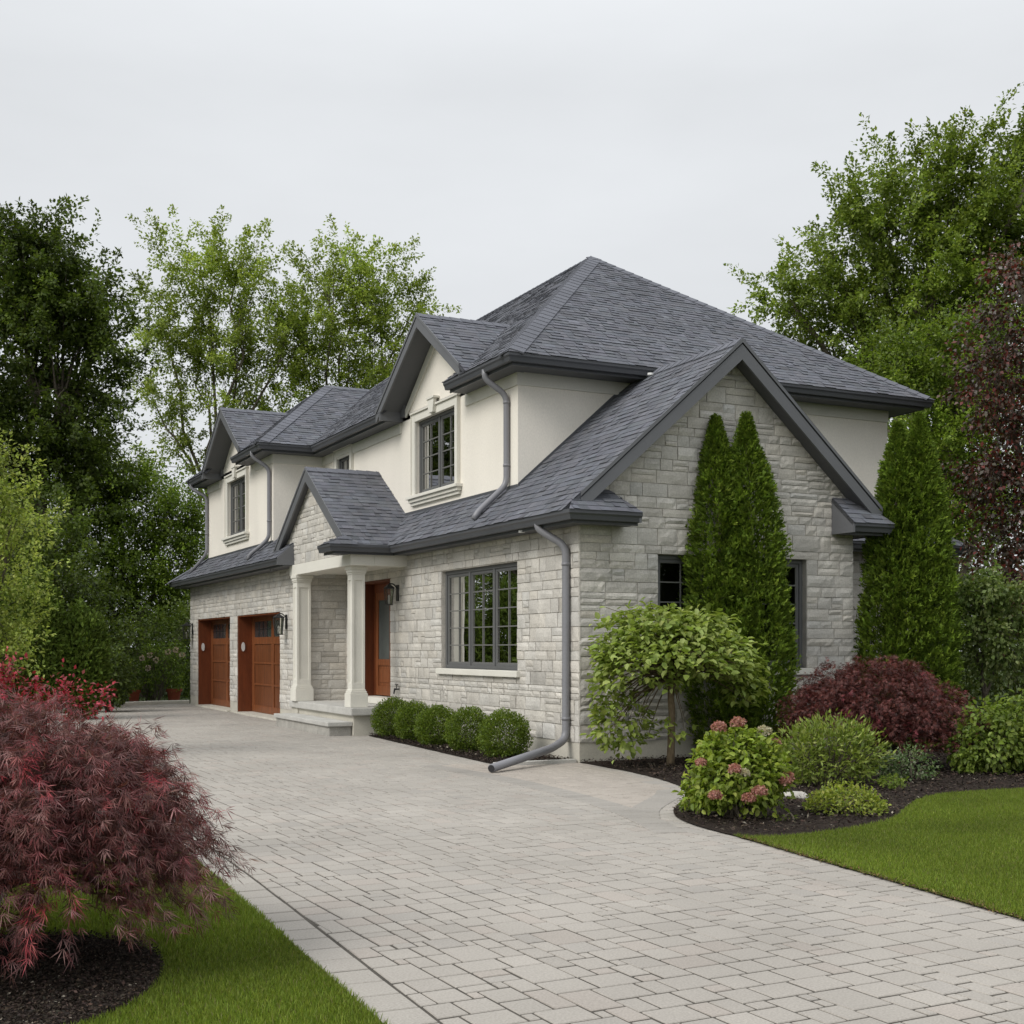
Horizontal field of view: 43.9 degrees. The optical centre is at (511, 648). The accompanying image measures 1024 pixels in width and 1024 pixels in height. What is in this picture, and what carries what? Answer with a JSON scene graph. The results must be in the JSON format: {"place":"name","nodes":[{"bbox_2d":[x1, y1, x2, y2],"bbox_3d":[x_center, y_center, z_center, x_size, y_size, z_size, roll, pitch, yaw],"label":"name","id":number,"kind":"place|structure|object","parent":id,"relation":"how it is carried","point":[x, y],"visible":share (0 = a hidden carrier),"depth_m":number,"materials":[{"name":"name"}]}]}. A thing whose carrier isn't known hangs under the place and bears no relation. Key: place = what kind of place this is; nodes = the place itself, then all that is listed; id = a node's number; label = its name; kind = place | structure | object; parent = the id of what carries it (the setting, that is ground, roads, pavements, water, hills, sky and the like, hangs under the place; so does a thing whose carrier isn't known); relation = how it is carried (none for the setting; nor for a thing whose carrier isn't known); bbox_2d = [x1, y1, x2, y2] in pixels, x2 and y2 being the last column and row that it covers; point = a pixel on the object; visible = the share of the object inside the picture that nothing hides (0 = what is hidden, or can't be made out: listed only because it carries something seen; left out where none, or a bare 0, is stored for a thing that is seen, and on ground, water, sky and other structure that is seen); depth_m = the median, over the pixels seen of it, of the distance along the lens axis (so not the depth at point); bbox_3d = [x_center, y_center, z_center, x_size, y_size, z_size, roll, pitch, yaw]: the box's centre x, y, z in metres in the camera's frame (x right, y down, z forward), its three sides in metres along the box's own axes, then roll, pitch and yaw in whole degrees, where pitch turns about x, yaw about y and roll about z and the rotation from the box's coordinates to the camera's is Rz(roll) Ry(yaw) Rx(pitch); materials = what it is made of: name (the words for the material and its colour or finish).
{"place":"outdoors","nodes":[
{"label":"outdoors","id":0,"kind":"place"},
{"bbox_2d":[0,838,387,1023],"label":"side lawn","id":1,"kind":"structure","parent":0,"point":[272,943],"depth_m":5.76,"materials":[{"name":"green plant"}]},
{"bbox_2d":[0,646,25,720],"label":"crimson shrub","id":2,"kind":"object","parent":1,"relation":"on","point":[8,665],"visible":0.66,"depth_m":8.29,"materials":[{"name":"red plant"}]},
{"bbox_2d":[0,652,44,713],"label":"crimson shrub","id":3,"kind":"object","parent":1,"relation":"on","point":[5,678],"visible":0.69,"depth_m":8.19,"materials":[{"name":"red plant"}]},
{"bbox_2d":[0,428,71,682],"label":"young tree","id":4,"kind":"object","parent":1,"relation":"on","point":[8,541],"visible":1,"depth_m":16.95,"materials":[{"name":"green plant"}]},
{"bbox_2d":[14,658,119,731],"bbox_3d":[-2.998,0.831,8.619,0.679,1.539,0.630,0,0,-39],"label":"crimson shrub","id":5,"kind":"object","parent":1,"relation":"on","point":[73,698],"visible":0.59,"depth_m":8.64,"materials":[{"name":"red plant"}]},
{"bbox_2d":[0,927,164,1023],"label":"tree ring","id":6,"kind":"object","parent":1,"relation":"on","point":[83,1005],"visible":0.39,"depth_m":5.62,"materials":[{"name":"black soil"}]},
{"bbox_2d":[0,679,258,986],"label":"weeping maple","id":7,"kind":"object","parent":6,"relation":"on","point":[71,801],"visible":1,"depth_m":5.66,"materials":[{"name":"red plant"}]},
{"bbox_2d":[0,0,1023,651],"label":"sky","id":8,"kind":"structure","parent":0,"point":[667,143],"materials":[{"name":"white"}]},
{"bbox_2d":[6,654,1023,903],"bbox_3d":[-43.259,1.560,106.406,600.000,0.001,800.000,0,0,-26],"label":"ground","id":9,"kind":"structure","parent":0,"point":[614,768],"depth_m":42.20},
{"bbox_2d":[0,585,24,716],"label":"hedge cedar","id":10,"kind":"object","parent":9,"relation":"on","point":[11,655],"visible":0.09,"depth_m":25.91,"materials":[{"name":"green plant"}]},
{"bbox_2d":[8,562,69,716],"bbox_3d":[-9.942,-0.138,26.494,1.430,3.377,1.407,0,0,-26],"label":"hedge cedar","id":11,"kind":"object","parent":9,"relation":"on","point":[56,617],"visible":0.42,"depth_m":26.20,"materials":[{"name":"green plant"}]},
{"bbox_2d":[0,468,164,670],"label":"oak tree","id":12,"kind":"object","parent":9,"relation":"on","point":[70,574],"visible":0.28,"depth_m":32.43,"materials":[{"name":"green plant"}]},
{"bbox_2d":[53,597,113,718],"bbox_3d":[-9.139,0.243,27.032,1.324,2.715,1.341,0,0,-26],"label":"hedge cedar","id":13,"kind":"object","parent":9,"relation":"on","point":[86,635],"visible":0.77,"depth_m":26.67,"materials":[{"name":"green plant"}]},
{"bbox_2d":[0,194,174,597],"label":"maple tree","id":14,"kind":"object","parent":9,"relation":"on","point":[44,310],"visible":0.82,"depth_m":39.25,"materials":[{"name":"green plant"}]},
{"bbox_2d":[4,389,207,697],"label":"maple tree","id":15,"kind":"object","parent":9,"relation":"on","point":[170,532],"visible":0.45,"depth_m":40.26,"materials":[{"name":"green plant"}]},
{"bbox_2d":[51,700,188,712],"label":"kerb","id":16,"kind":"structure","parent":9,"relation":"on","point":[133,703],"depth_m":33.96,"materials":[{"name":"concrete"}]},
{"bbox_2d":[103,642,140,711],"bbox_3d":[-9.596,0.645,30.005,1.620,1.721,1.426,0,0,-26],"label":"dark bush","id":17,"kind":"object","parent":9,"relation":"on","point":[122,689],"visible":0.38,"depth_m":29.91,"materials":[{"name":"green plant"}]},
{"bbox_2d":[127,678,142,701],"bbox_3d":[-10.385,1.141,34.908,0.512,0.717,0.517,0,0,-26],"label":"flower pot","id":18,"kind":"object","parent":9,"relation":"on","point":[134,695],"visible":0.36,"depth_m":34.81,"materials":[{"name":"ceramic"}]},
{"bbox_2d":[108,593,190,701],"bbox_3d":[-10.018,-0.281,36.831,2.463,3.767,4.347,0,0,36],"label":"dark bush","id":19,"kind":"object","parent":9,"relation":"on","point":[149,695],"visible":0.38,"depth_m":36.36,"materials":[{"name":"green plant"}]},
{"bbox_2d":[134,639,188,700],"bbox_3d":[-9.670,0.614,35.100,1.440,1.782,1.691,0,0,-26],"label":"rose bush","id":20,"kind":"object","parent":9,"relation":"on","point":[167,670],"visible":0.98,"depth_m":35.10,"materials":[{"name":"green plant"}]},
{"bbox_2d":[164,677,184,699],"bbox_3d":[-9.432,1.126,35.392,0.587,0.748,0.585,0,0,-26],"label":"flower pot","id":21,"kind":"object","parent":9,"relation":"on","point":[172,694],"visible":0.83,"depth_m":35.26,"materials":[{"name":"ceramic"}]},
{"bbox_2d":[109,204,344,509],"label":"poplar tree","id":22,"kind":"object","parent":9,"relation":"on","point":[195,348],"visible":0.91,"depth_m":49.57,"materials":[{"name":"green plant"}]},
{"bbox_2d":[231,214,460,412],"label":"poplar tree","id":23,"kind":"object","parent":9,"relation":"on","point":[362,294],"visible":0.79,"depth_m":51.33,"materials":[{"name":"green plant"}]},
{"bbox_2d":[166,256,967,772],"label":"house","id":24,"kind":"structure","parent":9,"relation":"on","point":[502,498],"depth_m":20.54,"materials":[{"name":"stone"}]},
{"bbox_2d":[182,622,192,638],"bbox_3d":[-8.597,-0.479,33.688,0.267,0.443,0.194,0,0,-26],"label":"wall lantern","id":25,"kind":"object","parent":24,"relation":"attached to","point":[187,624],"depth_m":33.66,"materials":[{"name":"black metal"}]},
{"bbox_2d":[198,617,229,706],"bbox_3d":[-7.271,0.353,31.783,0.386,2.223,3.488,0,0,-26],"label":"garage door","id":26,"kind":"structure","parent":24,"relation":"in","point":[213,662],"depth_m":33.03,"materials":[{"name":"brown wood"}]},
{"bbox_2d":[221,466,248,545],"bbox_3d":[-6.428,-3.368,29.724,0.250,1.775,2.200,0,0,-26],"label":"window","id":27,"kind":"structure","parent":24,"relation":"in","point":[239,488],"depth_m":29.94,"materials":[{"name":"beige glass"}]},
{"bbox_2d":[238,612,279,714],"bbox_3d":[-5.408,0.353,27.996,0.386,2.223,3.568,0,0,-26],"label":"garage door","id":28,"kind":"structure","parent":24,"relation":"in","point":[259,663],"depth_m":29.09,"materials":[{"name":"brown wood"}]},
{"bbox_2d":[273,613,286,634],"bbox_3d":[-4.699,-0.499,25.765,0.267,0.443,0.194,0,0,-26],"label":"wall lantern","id":29,"kind":"object","parent":24,"relation":"attached to","point":[278,615],"depth_m":25.75,"materials":[{"name":"black metal"}]},
{"bbox_2d":[333,444,353,469],"bbox_3d":[-3.441,-3.555,26.173,0.165,1.210,1.170,0,0,-26],"label":"window","id":30,"kind":"structure","parent":24,"relation":"in","point":[347,462],"depth_m":26.21,"materials":[{"name":"beige glass"}]},
{"bbox_2d":[365,578,390,703],"bbox_3d":[-2.431,-0.127,23.594,0.350,2.284,1.580,0,0,-26],"label":"entry door","id":31,"kind":"structure","parent":24,"relation":"in","point":[377,614],"depth_m":24.10,"materials":[{"name":"brown wood"}]},
{"bbox_2d":[383,583,398,604],"bbox_3d":[-2.135,-0.965,22.502,0.247,0.393,0.154,0,0,-26],"label":"wall lantern","id":32,"kind":"object","parent":24,"relation":"attached to","point":[390,596],"depth_m":22.48,"materials":[{"name":"black metal"}]},
{"bbox_2d":[405,393,461,506],"bbox_3d":[-1.308,-3.428,21.811,0.250,1.775,2.240,0,0,-26],"label":"window","id":33,"kind":"structure","parent":24,"relation":"in","point":[439,434],"depth_m":21.86,"materials":[{"name":"clear glass"}]},
{"bbox_2d":[436,562,520,676],"bbox_3d":[-0.502,-0.421,19.578,0.215,1.673,2.990,0,0,-26],"label":"window","id":34,"kind":"structure","parent":24,"relation":"in","point":[481,614],"depth_m":19.61,"materials":[{"name":"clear glass"}]},
{"bbox_2d":[658,555,814,674],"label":"window","id":35,"kind":"structure","parent":24,"relation":"in","point":[669,581],"depth_m":18.40,"materials":[{"name":"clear glass"}]},
{"bbox_2d":[723,82,1023,688],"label":"ash tree","id":36,"kind":"object","parent":9,"relation":"on","point":[872,224],"visible":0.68,"depth_m":36.21,"materials":[{"name":"green plant"}]},
{"bbox_2d":[843,268,1023,582],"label":"maple tree","id":37,"kind":"object","parent":9,"relation":"on","point":[902,363],"visible":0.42,"depth_m":28.63,"materials":[{"name":"green plant"}]},
{"bbox_2d":[894,470,1023,654],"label":"dark bush","id":38,"kind":"object","parent":9,"relation":"on","point":[987,548],"visible":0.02,"depth_m":34.38,"materials":[{"name":"green plant"}]},
{"bbox_2d":[930,556,999,708],"bbox_3d":[8.676,-0.341,26.384,3.357,3.696,2.473,0,0,-26],"label":"dark bush","id":39,"kind":"object","parent":9,"relation":"on","point":[974,689],"visible":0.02,"depth_m":26.17,"materials":[{"name":"green plant"}]},
{"bbox_2d":[960,570,1023,721],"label":"dark bush","id":40,"kind":"object","parent":9,"relation":"on","point":[997,683],"visible":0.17,"depth_m":23.94,"materials":[{"name":"green plant"}]},
{"bbox_2d":[7,704,1023,1023],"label":"driveway","id":41,"kind":"structure","parent":0,"point":[595,798],"depth_m":7.62,"materials":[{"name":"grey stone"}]},
{"bbox_2d":[369,733,571,762],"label":"mulch","id":42,"kind":"object","parent":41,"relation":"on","point":[438,747],"visible":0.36,"depth_m":18.03,"materials":[{"name":"brown soil"}]},
{"bbox_2d":[370,696,412,736],"bbox_3d":[-2.008,1.198,21.478,0.802,0.806,0.788,0,0,-26],"label":"boxwood ball","id":43,"kind":"object","parent":42,"relation":"on","point":[384,707],"visible":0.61,"depth_m":21.33,"materials":[{"name":"green plant"}]},
{"bbox_2d":[392,699,436,741],"bbox_3d":[-1.557,1.197,20.437,0.754,0.776,0.712,0,0,-26],"label":"boxwood ball","id":44,"kind":"object","parent":42,"relation":"on","point":[403,727],"visible":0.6,"depth_m":20.30,"materials":[{"name":"green plant"}]},
{"bbox_2d":[412,703,460,745],"bbox_3d":[-1.142,1.209,19.454,0.753,0.757,0.767,0,0,12],"label":"boxwood ball","id":45,"kind":"object","parent":42,"relation":"on","point":[427,721],"visible":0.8,"depth_m":19.28,"materials":[{"name":"green plant"}]},
{"bbox_2d":[443,705,491,751],"bbox_3d":[-0.621,1.189,18.392,0.766,0.749,0.776,0,0,-26],"label":"boxwood ball","id":46,"kind":"object","parent":42,"relation":"on","point":[453,737],"visible":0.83,"depth_m":18.24,"materials":[{"name":"green plant"}]},
{"bbox_2d":[475,707,533,758],"bbox_3d":[-0.104,1.182,17.274,0.778,0.778,0.817,0,0,-26],"label":"boxwood ball","id":47,"kind":"object","parent":42,"relation":"on","point":[489,730],"visible":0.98,"depth_m":17.13,"materials":[{"name":"green plant"}]},
{"bbox_2d":[493,759,576,765],"bbox_3d":[0.303,1.492,16.474,1.170,0.075,0.110,0,0,-26],"label":"bed edging","id":48,"kind":"object","parent":41,"relation":"on","point":[541,762],"visible":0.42,"depth_m":16.51,"materials":[{"name":"grey concrete"}]},
{"bbox_2d":[581,739,1023,836],"bbox_3d":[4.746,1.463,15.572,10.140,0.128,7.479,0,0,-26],"label":"mulch","id":49,"kind":"object","parent":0,"point":[679,765],"visible":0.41,"depth_m":13.53,"materials":[{"name":"brown soil"}]},
{"bbox_2d":[579,597,778,765],"bbox_3d":[2.032,0.452,15.998,2.420,2.202,2.362,0,0,-26],"label":"umbrella tree","id":50,"kind":"object","parent":49,"relation":"on","point":[663,655],"visible":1,"depth_m":15.69,"materials":[{"name":"green plant"}]},
{"bbox_2d":[679,796,701,811],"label":"bed plant","id":51,"kind":"object","parent":49,"relation":"on","point":[688,807],"visible":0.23,"depth_m":11.58,"materials":[{"name":"green plant"}]},
{"bbox_2d":[671,716,798,818],"bbox_3d":[1.990,1.049,11.179,1.060,0.918,1.129,0,0,-26],"label":"hydrangea","id":52,"kind":"object","parent":49,"relation":"on","point":[729,776],"visible":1,"depth_m":11.04,"materials":[{"name":"green plant"}]},
{"bbox_2d":[676,411,801,753],"bbox_3d":[3.131,-0.860,17.424,1.829,4.827,1.522,0,0,-26],"label":"arborvitae","id":53,"kind":"object","parent":49,"relation":"on","point":[738,565],"visible":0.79,"depth_m":17.15,"materials":[{"name":"green plant"}]},
{"bbox_2d":[770,812,796,821],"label":"bed plant","id":54,"kind":"object","parent":49,"relation":"on","point":[784,816],"visible":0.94,"depth_m":11.01,"materials":[{"name":"green plant"}]},
{"bbox_2d":[783,791,808,799],"bbox_3d":[2.797,1.465,12.602,0.324,0.107,0.255,0,0,-26],"label":"rock","id":55,"kind":"object","parent":49,"relation":"on","point":[797,794],"visible":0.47,"depth_m":12.51,"materials":[{"name":"white stone"}]},
{"bbox_2d":[775,708,896,786],"bbox_3d":[3.456,1.077,13.856,1.386,0.876,1.189,0,0,-26],"label":"upright shrub","id":56,"kind":"object","parent":49,"relation":"on","point":[836,748],"visible":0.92,"depth_m":13.75,"materials":[{"name":"green plant"}]},
{"bbox_2d":[802,778,890,816],"bbox_3d":[3.023,1.342,11.497,0.785,0.338,0.774,0,0,-26],"label":"golden mound","id":57,"kind":"object","parent":49,"relation":"on","point":[859,803],"visible":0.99,"depth_m":11.38,"materials":[{"name":"green plant"}]},
{"bbox_2d":[774,654,1003,766],"bbox_3d":[4.593,0.815,15.852,2.588,1.519,2.568,0,0,-26],"label":"red mound maple","id":58,"kind":"object","parent":49,"relation":"on","point":[900,717],"visible":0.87,"depth_m":15.41,"materials":[{"name":"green plant"}]},
{"bbox_2d":[875,773,908,789],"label":"bed plant","id":59,"kind":"object","parent":49,"relation":"in","point":[891,783],"visible":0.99,"depth_m":13.34,"materials":[{"name":"green plant"}]},
{"bbox_2d":[875,740,943,780],"bbox_3d":[4.452,1.267,14.286,0.773,0.484,0.714,0,0,18],"label":"variegated shrub","id":60,"kind":"object","parent":49,"relation":"on","point":[894,767],"visible":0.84,"depth_m":14.19,"materials":[{"name":"green plant"}]},
{"bbox_2d":[851,411,971,749],"bbox_3d":[5.873,-0.985,18.748,1.792,5.078,1.345,0,0,7],"label":"arborvitae","id":61,"kind":"object","parent":49,"relation":"on","point":[902,591],"visible":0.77,"depth_m":18.46,"materials":[{"name":"green plant"}]},
{"bbox_2d":[930,237,1023,655],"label":"copper maple","id":62,"kind":"object","parent":49,"relation":"on","point":[993,470],"visible":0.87,"depth_m":20.94,"materials":[{"name":"red plant"}]},
{"bbox_2d":[932,552,1023,727],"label":"dogwood tree","id":63,"kind":"object","parent":49,"relation":"on","point":[985,589],"visible":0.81,"depth_m":19.28,"materials":[{"name":"green plant"}]},
{"bbox_2d":[944,688,1023,774],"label":"leafy shrub","id":64,"kind":"object","parent":49,"relation":"on","point":[979,757],"visible":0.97,"depth_m":15.00,"materials":[{"name":"green plant"}]},
{"bbox_2d":[733,787,1023,918],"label":"lawn","id":65,"kind":"structure","parent":0,"point":[883,843],"depth_m":9.36,"materials":[{"name":"green plant"}]},
{"bbox_2d":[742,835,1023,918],"bbox_3d":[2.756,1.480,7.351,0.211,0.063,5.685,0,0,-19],"label":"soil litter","id":66,"kind":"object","parent":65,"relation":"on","point":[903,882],"visible":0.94,"depth_m":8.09,"materials":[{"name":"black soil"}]}
]}

